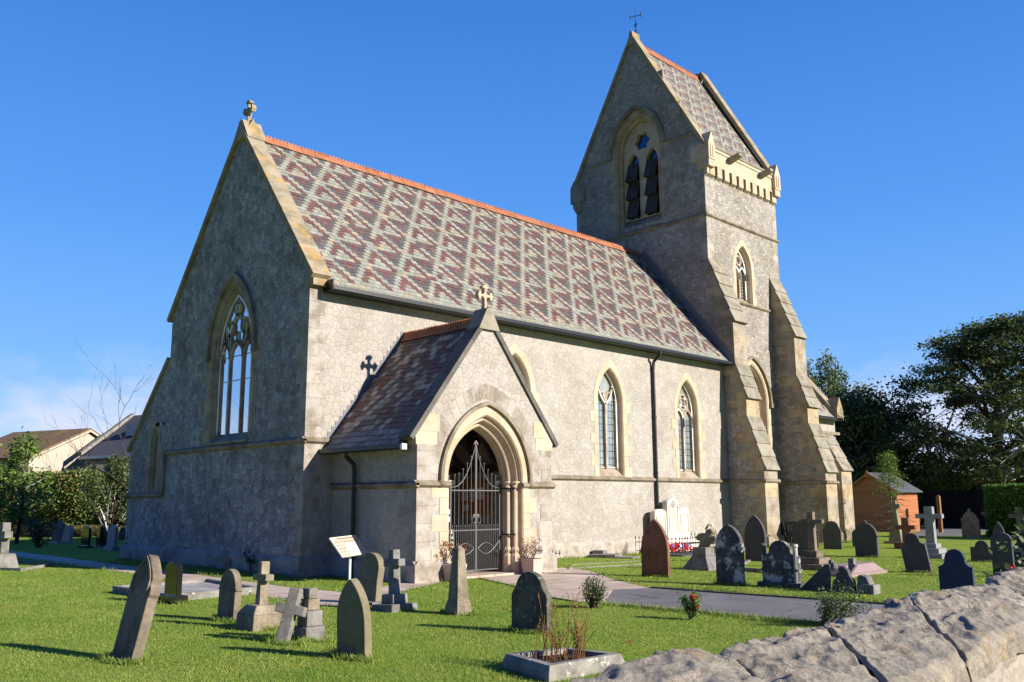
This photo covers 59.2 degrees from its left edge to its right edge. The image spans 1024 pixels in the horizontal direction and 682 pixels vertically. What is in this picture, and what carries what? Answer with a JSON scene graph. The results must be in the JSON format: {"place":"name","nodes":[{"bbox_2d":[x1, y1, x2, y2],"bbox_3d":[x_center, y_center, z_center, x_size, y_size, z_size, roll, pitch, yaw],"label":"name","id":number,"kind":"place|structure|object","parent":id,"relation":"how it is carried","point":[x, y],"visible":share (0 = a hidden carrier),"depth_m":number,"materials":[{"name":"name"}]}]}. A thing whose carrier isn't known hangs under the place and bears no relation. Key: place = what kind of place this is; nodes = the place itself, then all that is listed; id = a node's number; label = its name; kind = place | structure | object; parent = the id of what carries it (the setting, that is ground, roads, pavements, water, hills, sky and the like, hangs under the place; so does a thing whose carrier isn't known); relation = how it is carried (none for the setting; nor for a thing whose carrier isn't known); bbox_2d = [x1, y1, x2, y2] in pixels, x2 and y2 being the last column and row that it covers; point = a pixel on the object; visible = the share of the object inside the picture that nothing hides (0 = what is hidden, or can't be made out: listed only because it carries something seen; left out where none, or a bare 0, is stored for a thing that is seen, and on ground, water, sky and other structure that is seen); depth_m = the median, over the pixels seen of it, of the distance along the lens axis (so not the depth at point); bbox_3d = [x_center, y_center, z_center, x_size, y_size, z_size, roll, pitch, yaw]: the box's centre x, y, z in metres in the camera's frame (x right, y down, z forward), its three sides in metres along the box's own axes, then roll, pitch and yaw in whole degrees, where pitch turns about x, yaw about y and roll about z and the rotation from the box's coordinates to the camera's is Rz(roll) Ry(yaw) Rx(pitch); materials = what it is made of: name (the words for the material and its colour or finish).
{"place":"outdoors","nodes":[
{"label":"outdoors","id":0,"kind":"place"},
{"bbox_2d":[11,524,124,536],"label":"long grass","id":1,"kind":"structure","parent":0,"point":[77,531],"depth_m":46.94,"materials":[{"name":"green plant"}]},
{"bbox_2d":[9,551,646,605],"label":"path","id":2,"kind":"structure","parent":0,"point":[560,582],"depth_m":19.25,"materials":[{"name":"grey concrete"}]},
{"bbox_2d":[438,539,470,580],"bbox_3d":[-1.222,4.745,19.552,0.696,0.898,0.593,-2,-10,12],"label":"planter","id":3,"kind":"object","parent":2,"relation":"on","point":[446,568],"visible":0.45,"depth_m":19.44,"materials":[{"name":"ceramic"}]},
{"bbox_2d":[520,536,543,573],"bbox_3d":[0.485,5.027,21.182,0.459,0.899,0.667,-9,-13,40],"label":"planter","id":4,"kind":"object","parent":2,"relation":"on","point":[532,563],"visible":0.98,"depth_m":21.11,"materials":[{"name":"ceramic"}]},
{"bbox_2d":[0,518,1016,681],"bbox_3d":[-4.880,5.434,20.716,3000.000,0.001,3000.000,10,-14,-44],"label":"ground","id":5,"kind":"structure","parent":0,"point":[75,551],"depth_m":12.31,"materials":[{"name":"green plant"}]},
{"bbox_2d":[0,522,18,567],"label":"stone cross","id":6,"kind":"object","parent":5,"relation":"on","point":[8,559],"visible":0.94,"depth_m":23.71,"materials":[{"name":"grey stone"}]},
{"bbox_2d":[0,462,43,531],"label":"bush","id":7,"kind":"object","parent":5,"relation":"on","point":[13,498],"visible":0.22,"depth_m":40.39,"materials":[{"name":"green plant"}]},
{"bbox_2d":[0,560,51,570],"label":"grave kerb","id":8,"kind":"structure","parent":5,"relation":"on","point":[26,565],"depth_m":24.29,"materials":[{"name":"stone"}]},
{"bbox_2d":[0,426,57,543],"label":"young tree","id":9,"kind":"object","parent":5,"relation":"on","point":[28,450],"visible":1,"depth_m":38.82,"materials":[{"name":"green plant"}]},
{"bbox_2d":[23,512,60,547],"bbox_3d":[-18.473,7.417,35.312,1.378,1.397,1.386,2,-10,-10],"label":"bush","id":10,"kind":"object","parent":5,"relation":"on","point":[35,535],"visible":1,"depth_m":35.26,"materials":[{"name":"green plant"}]},
{"bbox_2d":[0,428,103,482],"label":"house","id":11,"kind":"structure","parent":5,"relation":"on","point":[55,444],"depth_m":60.48,"materials":[{"name":"beige paint"}]},
{"bbox_2d":[51,521,65,541],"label":"headstone","id":12,"kind":"object","parent":5,"relation":"on","point":[57,535],"visible":0.67,"depth_m":40.23,"materials":[{"name":"grey stone"}]},
{"bbox_2d":[35,403,87,469],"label":"bare tree","id":13,"kind":"object","parent":5,"relation":"on","point":[73,444],"visible":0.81,"depth_m":54.81,"materials":[{"name":"brown wood"}]},
{"bbox_2d":[49,526,74,543],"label":"headstone","id":14,"kind":"object","parent":5,"relation":"on","point":[68,533],"visible":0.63,"depth_m":39.09,"materials":[{"name":"grey stone"}]},
{"bbox_2d":[1,466,128,528],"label":"hedge","id":15,"kind":"object","parent":5,"relation":"on","point":[66,507],"visible":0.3,"depth_m":48.68,"materials":[{"name":"green plant"}]},
{"bbox_2d":[78,526,91,547],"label":"headstone","id":16,"kind":"object","parent":5,"relation":"on","point":[86,537],"visible":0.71,"depth_m":35.01,"materials":[{"name":"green stone"}]},
{"bbox_2d":[92,525,106,547],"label":"headstone","id":17,"kind":"object","parent":5,"relation":"on","point":[101,536],"visible":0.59,"depth_m":34.94,"materials":[{"name":"black stone"}]},
{"bbox_2d":[75,451,129,531],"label":"young tree","id":18,"kind":"object","parent":5,"relation":"on","point":[104,504],"visible":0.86,"depth_m":45.17,"materials":[{"name":"green plant"}]},
{"bbox_2d":[52,339,157,488],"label":"bare tree","id":19,"kind":"object","parent":5,"relation":"on","point":[110,424],"visible":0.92,"depth_m":44.31,"materials":[{"name":"brown wood"}]},
{"bbox_2d":[77,413,140,479],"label":"house","id":20,"kind":"structure","parent":5,"relation":"on","point":[115,444],"depth_m":59.76,"materials":[{"name":"stone"}]},
{"bbox_2d":[103,525,119,550],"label":"headstone","id":21,"kind":"object","parent":5,"relation":"on","point":[112,537],"visible":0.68,"depth_m":32.63,"materials":[{"name":"grey stone"}]},
{"bbox_2d":[118,527,124,539],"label":"headstone","id":22,"kind":"object","parent":5,"relation":"on","point":[122,533],"visible":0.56,"depth_m":42.81,"materials":[{"name":"stone"}]},
{"bbox_2d":[111,554,162,661],"bbox_3d":[-4.166,3.027,10.027,0.586,1.275,0.134,-10,-26,44],"label":"headstone","id":23,"kind":"object","parent":5,"relation":"on","point":[144,590],"visible":0.95,"depth_m":9.94,"materials":[{"name":"grey stone"}]},
{"bbox_2d":[158,561,187,603],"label":"headstone","id":24,"kind":"object","parent":5,"relation":"on","point":[173,582],"visible":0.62,"depth_m":15.51,"materials":[{"name":"green stone"}]},
{"bbox_2d":[112,578,256,599],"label":"grave kerb","id":25,"kind":"structure","parent":5,"relation":"on","point":[207,588],"depth_m":17.16,"materials":[{"name":"stone"}]},
{"bbox_2d":[217,569,242,621],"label":"headstone","id":26,"kind":"object","parent":5,"relation":"on","point":[229,599],"visible":0.88,"depth_m":13.18,"materials":[{"name":"grey stone"}]},
{"bbox_2d":[242,550,255,569],"bbox_3d":[-6.368,5.339,21.963,0.418,0.484,0.286,-7,-12,33],"label":"weed","id":27,"kind":"object","parent":5,"relation":"on","point":[249,560],"visible":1,"depth_m":21.94,"materials":[{"name":"green plant"}]},
{"bbox_2d":[236,561,282,631],"bbox_3d":[-3.448,3.547,12.412,0.470,0.994,0.470,12,-16,-44],"label":"stone cross","id":28,"kind":"object","parent":5,"relation":"on","point":[260,614],"visible":0.88,"depth_m":12.29,"materials":[{"name":"beige stone"}]},
{"bbox_2d":[274,587,307,642],"bbox_3d":[-2.763,3.419,11.176,0.380,0.690,0.120,8,-21,11],"label":"broken cross","id":29,"kind":"object","parent":5,"relation":"on","point":[290,609],"visible":0.88,"depth_m":11.14,"materials":[{"name":"grey stone"}]},
{"bbox_2d":[294,587,324,640],"bbox_3d":[-2.546,3.463,11.354,0.280,0.680,0.280,10,-14,-44],"label":"stone pedestal","id":30,"kind":"object","parent":5,"relation":"on","point":[310,624],"visible":0.83,"depth_m":11.28,"materials":[{"name":"grey stone"}]},
{"bbox_2d":[329,535,368,580],"bbox_3d":[-3.549,4.774,19.560,0.309,1.082,0.976,-7,-12,32],"label":"information board","id":31,"kind":"object","parent":5,"relation":"on","point":[349,546],"visible":0.98,"depth_m":19.60,"materials":[{"name":"white metal"}]},
{"bbox_2d":[337,578,371,658],"bbox_3d":[-1.761,3.143,10.028,0.533,0.975,0.100,-7,-8,45],"label":"headstone","id":32,"kind":"object","parent":5,"relation":"on","point":[354,635],"visible":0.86,"depth_m":9.96,"materials":[{"name":"stone"}]},
{"bbox_2d":[0,592,731,665],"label":"fallen leaves","id":33,"kind":"object","parent":5,"relation":"on","point":[628,641],"visible":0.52,"depth_m":13.03,"materials":[{"name":"orange plant"}]},
{"bbox_2d":[360,553,384,605],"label":"headstone","id":34,"kind":"object","parent":5,"relation":"on","point":[372,567],"visible":0.62,"depth_m":15.26,"materials":[{"name":"stone"}]},
{"bbox_2d":[372,549,416,612],"bbox_3d":[-1.887,3.882,14.460,0.520,1.040,0.520,11,-19,-44],"label":"stone cross","id":35,"kind":"object","parent":5,"relation":"on","point":[395,599],"visible":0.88,"depth_m":14.37,"materials":[{"name":"grey stone"}]},
{"bbox_2d":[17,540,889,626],"bbox_3d":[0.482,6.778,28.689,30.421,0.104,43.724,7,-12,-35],"label":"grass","id":36,"kind":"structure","parent":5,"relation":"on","point":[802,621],"depth_m":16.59,"materials":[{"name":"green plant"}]},
{"bbox_2d":[445,545,470,615],"bbox_3d":[-0.826,3.715,13.885,0.290,1.114,0.290,10,-14,-44],"label":"obelisk","id":37,"kind":"object","parent":5,"relation":"on","point":[457,602],"visible":0.9,"depth_m":13.81,"materials":[{"name":"beige stone"}]},
{"bbox_2d":[120,12,854,583],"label":"church","id":38,"kind":"structure","parent":5,"relation":"on","point":[376,362],"depth_m":26.81,"materials":[{"name":"stone"}]},
{"bbox_2d":[144,420,161,492],"bbox_3d":[-10.698,3.469,27.093,0.172,2.196,1.060,10,-14,-44],"label":"window","id":39,"kind":"structure","parent":38,"relation":"in","point":[155,447],"depth_m":27.19,"materials":[{"name":"stone"}]},
{"bbox_2d":[202,271,258,445],"bbox_3d":[-7.513,0.424,24.389,0.390,4.695,2.840,10,-14,-44],"label":"window","id":40,"kind":"structure","parent":38,"relation":"in","point":[231,354],"depth_m":24.58,"materials":[{"name":"stone"}]},
{"bbox_2d":[459,480,489,514],"bbox_3d":[-1.004,4.109,23.648,0.064,0.880,1.140,10,-14,-44],"label":"notice board","id":41,"kind":"object","parent":38,"relation":"attached to","point":[483,497],"visible":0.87,"depth_m":23.59,"materials":[{"name":"orange wood"}]},
{"bbox_2d":[509,343,539,404],"bbox_3d":[-0.010,2.011,26.500,2.080,3.920,0.360,10,-14,-44],"label":"window","id":42,"kind":"structure","parent":38,"relation":"in","point":[524,366],"depth_m":26.95,"materials":[{"name":"stone"}]},
{"bbox_2d":[552,549,561,557],"bbox_3d":[1.342,6.298,26.710,0.400,0.260,0.027,10,-14,-44],"label":"air vent","id":43,"kind":"object","parent":38,"relation":"attached to","point":[558,552],"visible":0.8,"depth_m":26.72,"materials":[{"name":"stone"}]},
{"bbox_2d":[590,359,631,476],"bbox_3d":[3.115,2.542,29.566,2.080,3.920,0.360,10,-14,-44],"label":"window","id":44,"kind":"structure","parent":38,"relation":"in","point":[609,437],"depth_m":29.73,"materials":[{"name":"stone"}]},
{"bbox_2d":[671,372,706,478],"bbox_3d":[6.254,3.075,32.645,2.080,3.920,0.360,10,-14,-44],"label":"window","id":45,"kind":"structure","parent":38,"relation":"in","point":[687,443],"depth_m":32.83,"materials":[{"name":"stone"}]},
{"bbox_2d":[732,240,756,305],"bbox_3d":[9.563,-2.853,37.750,1.800,2.830,0.380,10,-14,-44],"label":"window","id":46,"kind":"structure","parent":38,"relation":"in","point":[744,285],"depth_m":37.99,"materials":[{"name":"stone"}]},
{"bbox_2d":[748,356,773,447],"bbox_3d":[9.795,2.935,36.893,2.750,4.650,0.550,10,-14,-44],"label":"window","id":47,"kind":"structure","parent":38,"relation":"in","point":[760,377],"depth_m":37.60,"materials":[{"name":"stone"}]},
{"bbox_2d":[479,578,578,601],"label":"kerb","id":48,"kind":"structure","parent":5,"relation":"on","point":[514,586],"depth_m":17.04,"materials":[{"name":"grey concrete"}]},
{"bbox_2d":[512,571,551,633],"bbox_3d":[0.256,3.512,11.924,0.100,0.897,0.656,10,-14,-44],"label":"headstone","id":49,"kind":"object","parent":5,"relation":"on","point":[530,586],"visible":0.82,"depth_m":11.88,"materials":[{"name":"stone"}]},
{"bbox_2d":[502,591,624,681],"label":"grave planter","id":50,"kind":"object","parent":5,"relation":"on","point":[556,663],"visible":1,"depth_m":9.17,"materials":[{"name":"stone"}]},
{"bbox_2d":[579,572,607,608],"bbox_3d":[1.328,4.037,14.540,0.532,0.582,0.498,-1,-10,3],"label":"bush","id":51,"kind":"object","parent":5,"relation":"on","point":[594,594],"visible":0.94,"depth_m":14.49,"materials":[{"name":"green plant"}]},
{"bbox_2d":[568,560,641,568],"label":"grave kerb","id":52,"kind":"structure","parent":5,"relation":"on","point":[605,564],"depth_m":24.15,"materials":[{"name":"concrete"}]},
{"bbox_2d":[588,550,621,557],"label":"fallen slab","id":53,"kind":"structure","parent":5,"relation":"on","point":[599,554],"depth_m":27.30,"materials":[{"name":"grey stone"}]},
{"bbox_2d":[606,556,639,558],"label":"fallen slab","id":54,"kind":"structure","parent":5,"relation":"on","point":[627,557],"depth_m":26.95,"materials":[{"name":"grey stone"}]},
{"bbox_2d":[641,519,670,577],"bbox_3d":[3.268,4.774,20.539,0.100,1.402,0.741,10,-14,-44],"label":"headstone","id":55,"kind":"object","parent":5,"relation":"on","point":[655,553],"visible":0.88,"depth_m":20.49,"materials":[{"name":"red stone"}]},
{"bbox_2d":[677,589,704,619],"bbox_3d":[2.605,3.834,13.064,0.424,0.449,0.298,-3,-11,17],"label":"rose bush","id":56,"kind":"object","parent":5,"relation":"on","point":[692,608],"visible":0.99,"depth_m":13.03,"materials":[{"name":"green plant"}]},
{"bbox_2d":[650,499,744,556],"bbox_3d":[5.777,6.112,29.693,3.750,1.810,2.150,10,-14,-44],"label":"war memorial","id":57,"kind":"object","parent":5,"relation":"on","point":[671,516],"visible":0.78,"depth_m":30.37,"materials":[{"name":"stone"}]},
{"bbox_2d":[669,539,677,551],"bbox_3d":[5.263,6.673,29.395,0.473,0.480,0.150,10,-36,-44],"label":"wreath","id":58,"kind":"object","parent":57,"relation":"on","point":[673,547],"visible":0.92,"depth_m":29.34,"materials":[{"name":"plant"}]},
{"bbox_2d":[635,533,716,554],"bbox_3d":[5.725,6.668,29.650,3.492,0.600,1.940,10,-14,-44],"label":"memorial railing","id":59,"kind":"object","parent":57,"relation":"on","point":[679,543],"visible":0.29,"depth_m":28.16,"materials":[{"name":"metal"}]},
{"bbox_2d":[683,528,716,570],"bbox_3d":[4.786,5.223,22.525,0.760,1.060,0.773,10,-14,-44],"label":"fallen cross base","id":60,"kind":"object","parent":5,"relation":"on","point":[703,557],"visible":0.86,"depth_m":22.36,"materials":[{"name":"grey stone"}]},
{"bbox_2d":[622,604,831,622],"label":"kerb","id":61,"kind":"structure","parent":5,"relation":"on","point":[723,613],"depth_m":13.45,"materials":[{"name":"grey concrete"}]},
{"bbox_2d":[714,525,744,585],"bbox_3d":[4.467,4.442,18.479,0.112,1.324,0.672,11,-15,-44],"label":"headstone","id":62,"kind":"object","parent":5,"relation":"on","point":[729,547],"visible":0.95,"depth_m":18.44,"materials":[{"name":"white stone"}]},
{"bbox_2d":[745,559,761,572],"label":"grave kerb","id":63,"kind":"structure","parent":5,"relation":"on","point":[753,566],"depth_m":22.74,"materials":[{"name":"concrete"}]},
{"bbox_2d":[744,515,766,560],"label":"headstone","id":64,"kind":"object","parent":5,"relation":"on","point":[755,534],"visible":0.83,"depth_m":24.85,"materials":[{"name":"stone"}]},
{"bbox_2d":[650,586,883,604],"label":"kerb","id":65,"kind":"structure","parent":5,"relation":"on","point":[757,594],"depth_m":16.24,"materials":[{"name":"grey concrete"}]},
{"bbox_2d":[757,540,804,588],"bbox_3d":[5.341,4.480,17.872,0.300,1.028,0.937,10,-14,-44],"label":"headstone","id":66,"kind":"object","parent":5,"relation":"on","point":[781,564],"visible":0.93,"depth_m":17.81,"materials":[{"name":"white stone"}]},
{"bbox_2d":[780,521,791,544],"bbox_3d":[9.909,7.190,33.607,0.600,0.920,0.824,10,-14,-44],"label":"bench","id":67,"kind":"object","parent":5,"relation":"on","point":[782,528],"visible":0.34,"depth_m":33.23,"materials":[{"name":"brown wood"}]},
{"bbox_2d":[569,567,1023,681],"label":"boundary wall","id":68,"kind":"structure","parent":5,"relation":"on","point":[974,633],"depth_m":2.64,"materials":[{"name":"stone"}]},
{"bbox_2d":[792,522,807,556],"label":"headstone","id":69,"kind":"object","parent":5,"relation":"on","point":[799,535],"visible":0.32,"depth_m":26.95,"materials":[{"name":"stone"}]},
{"bbox_2d":[784,521,818,546],"bbox_3d":[10.588,7.068,32.936,0.600,0.920,1.035,10,-14,-44],"label":"bench","id":70,"kind":"object","parent":5,"relation":"on","point":[787,528],"visible":0.33,"depth_m":33.04,"materials":[{"name":"grey stone"}]},
{"bbox_2d":[798,512,829,570],"bbox_3d":[7.524,5.042,22.560,0.840,1.504,0.840,10,-14,-44],"label":"stone cross","id":71,"kind":"object","parent":5,"relation":"on","point":[813,558],"visible":0.79,"depth_m":22.43,"materials":[{"name":"brown stone"}]},
{"bbox_2d":[806,357,824,393],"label":"poplar","id":72,"kind":"object","parent":5,"relation":"on","point":[809,370],"visible":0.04,"depth_m":70.64,"materials":[{"name":"green plant"}]},
{"bbox_2d":[823,521,842,548],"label":"headstone","id":73,"kind":"object","parent":5,"relation":"on","point":[832,535],"visible":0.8,"depth_m":31.55,"materials":[{"name":"stone"}]},
{"bbox_2d":[812,348,855,455],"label":"poplar","id":74,"kind":"object","parent":5,"relation":"on","point":[832,375],"visible":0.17,"depth_m":66.44,"materials":[{"name":"green plant"}]},
{"bbox_2d":[800,558,880,594],"bbox_3d":[6.144,4.430,16.989,0.376,0.670,1.474,10,-14,-44],"label":"broken headstone","id":75,"kind":"object","parent":5,"relation":"on","point":[820,577],"visible":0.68,"depth_m":16.79,"materials":[{"name":"stone"}]},
{"bbox_2d":[810,580,873,625],"bbox_3d":[4.509,3.589,12.313,0.801,0.663,0.806,2,-10,-13],"label":"shrub","id":76,"kind":"object","parent":5,"relation":"on","point":[829,608],"visible":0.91,"depth_m":12.22,"materials":[{"name":"green plant"}]},
{"bbox_2d":[831,562,887,576],"bbox_3d":[7.881,5.305,20.868,1.900,0.290,0.840,10,-14,-44],"label":"ledger stone","id":77,"kind":"object","parent":5,"relation":"on","point":[869,568],"visible":0.47,"depth_m":20.68,"materials":[{"name":"pink stone"}]},
{"bbox_2d":[853,520,879,557],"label":"headstone","id":78,"kind":"object","parent":5,"relation":"on","point":[865,536],"visible":0.92,"depth_m":26.99,"materials":[{"name":"stone"}]},
{"bbox_2d":[852,382,881,471],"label":"poplar","id":79,"kind":"object","parent":5,"relation":"on","point":[858,389],"visible":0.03,"depth_m":68.03,"materials":[{"name":"green plant"}]},
{"bbox_2d":[825,377,918,482],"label":"evergreen tree","id":80,"kind":"object","parent":5,"relation":"on","point":[874,415],"visible":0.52,"depth_m":58.63,"materials":[{"name":"green plant"}]},
{"bbox_2d":[852,470,922,531],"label":"shed","id":81,"kind":"structure","parent":5,"relation":"on","point":[864,498],"depth_m":48.69,"materials":[{"name":"orange-brown timber boards"},{"name":"grey roofing felt"}]},
{"bbox_2d":[884,500,901,543],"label":"grave pillar","id":82,"kind":"structure","parent":5,"relation":"on","point":[895,534],"depth_m":35.30,"materials":[{"name":"stone"}]},
{"bbox_2d":[869,450,917,532],"bbox_3d":[15.701,6.400,37.427,1.985,3.760,1.853,10,-14,-44],"label":"conifer","id":83,"kind":"object","parent":5,"relation":"on","point":[887,460],"visible":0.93,"depth_m":37.38,"materials":[{"name":"green plant"}]},
{"bbox_2d":[850,394,955,525],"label":"evergreen tree","id":84,"kind":"object","parent":5,"relation":"on","point":[910,476],"visible":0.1,"depth_m":60.39,"materials":[{"name":"green plant"}]},
{"bbox_2d":[894,518,916,548],"bbox_3d":[13.873,6.808,31.665,0.680,1.157,0.680,10,-14,-44],"label":"stone cross","id":85,"kind":"object","parent":5,"relation":"on","point":[905,527],"visible":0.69,"depth_m":31.61,"materials":[{"name":"red stone"}]},
{"bbox_2d":[901,533,932,572],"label":"headstone","id":86,"kind":"object","parent":5,"relation":"on","point":[914,551],"visible":0.88,"depth_m":21.31,"materials":[{"name":"stone"}]},
{"bbox_2d":[915,507,946,558],"bbox_3d":[12.401,5.709,26.671,0.840,1.584,0.840,10,-14,-44],"label":"stone cross","id":87,"kind":"object","parent":5,"relation":"on","point":[934,548],"visible":0.74,"depth_m":26.57,"materials":[{"name":"grey stone"}]},
{"bbox_2d":[936,495,942,531],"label":"timber post","id":88,"kind":"object","parent":5,"relation":"on","point":[939,511],"visible":0.75,"depth_m":47.22,"materials":[{"name":"brown wood"}]},
{"bbox_2d":[876,311,1023,492],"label":"sycamore","id":89,"kind":"object","parent":5,"relation":"on","point":[998,395],"visible":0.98,"depth_m":55.46,"materials":[{"name":"green plant"}]},
{"bbox_2d":[938,549,974,589],"bbox_3d":[7.308,3.934,14.796,0.080,1.008,0.536,10,-14,-44],"label":"headstone","id":90,"kind":"object","parent":5,"relation":"on","point":[955,569],"visible":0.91,"depth_m":14.80,"materials":[{"name":"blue stone"}]},
{"bbox_2d":[918,475,1022,522],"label":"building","id":91,"kind":"structure","parent":5,"relation":"on","point":[973,488],"depth_m":62.38,"materials":[{"name":"grey"}]},
{"bbox_2d":[961,509,980,537],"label":"headstone","id":92,"kind":"object","parent":5,"relation":"on","point":[970,523],"visible":0.93,"depth_m":40.18,"materials":[{"name":"beige stone"}]},
{"bbox_2d":[970,540,991,561],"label":"headstone","id":93,"kind":"object","parent":5,"relation":"on","point":[979,551],"visible":0.8,"depth_m":24.79,"materials":[{"name":"stone"}]},
{"bbox_2d":[993,522,1004,533],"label":"headstone","id":94,"kind":"object","parent":5,"relation":"on","point":[998,527],"visible":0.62,"depth_m":28.26,"materials":[{"name":"stone"}]},
{"bbox_2d":[990,532,1014,575],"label":"headstone","id":95,"kind":"object","parent":5,"relation":"on","point":[999,557],"visible":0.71,"depth_m":19.95,"materials":[{"name":"stone"}]},
{"bbox_2d":[981,482,1023,537],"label":"hedge","id":96,"kind":"object","parent":5,"relation":"on","point":[1001,504],"visible":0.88,"depth_m":39.71,"materials":[{"name":"green plant"}]},
{"bbox_2d":[983,522,1023,574],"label":"rose bush","id":97,"kind":"object","parent":5,"relation":"on","point":[999,569],"visible":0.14,"depth_m":5.41,"materials":[{"name":"green plant"}]},
{"bbox_2d":[1008,507,1023,538],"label":"stone cross","id":98,"kind":"object","parent":5,"relation":"on","point":[1018,515],"visible":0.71,"depth_m":38.96,"materials":[{"name":"beige stone"}]},
{"bbox_2d":[1013,532,1023,566],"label":"headstone","id":99,"kind":"object","parent":5,"relation":"on","point":[1019,544],"visible":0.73,"depth_m":21.09,"materials":[{"name":"blue stone"}]},
{"bbox_2d":[0,0,1023,471],"label":"sky","id":100,"kind":"structure","parent":0,"point":[893,130],"materials":[{"name":"blue"}]},
{"bbox_2d":[605,588,883,620],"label":"tarmac path","id":101,"kind":"structure","parent":0,"point":[777,607],"depth_m":15.13,"materials":[{"name":"grey asphalt"}]},
{"bbox_2d":[916,528,987,535],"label":"driveway","id":102,"kind":"structure","parent":0,"point":[951,532],"depth_m":46.69,"materials":[{"name":"grey asphalt"}]},
{"bbox_2d":[923,489,1020,528],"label":"board fence","id":103,"kind":"object","parent":102,"relation":"on","point":[956,505],"visible":0.37,"depth_m":53.71,"materials":[{"name":"black wood"}]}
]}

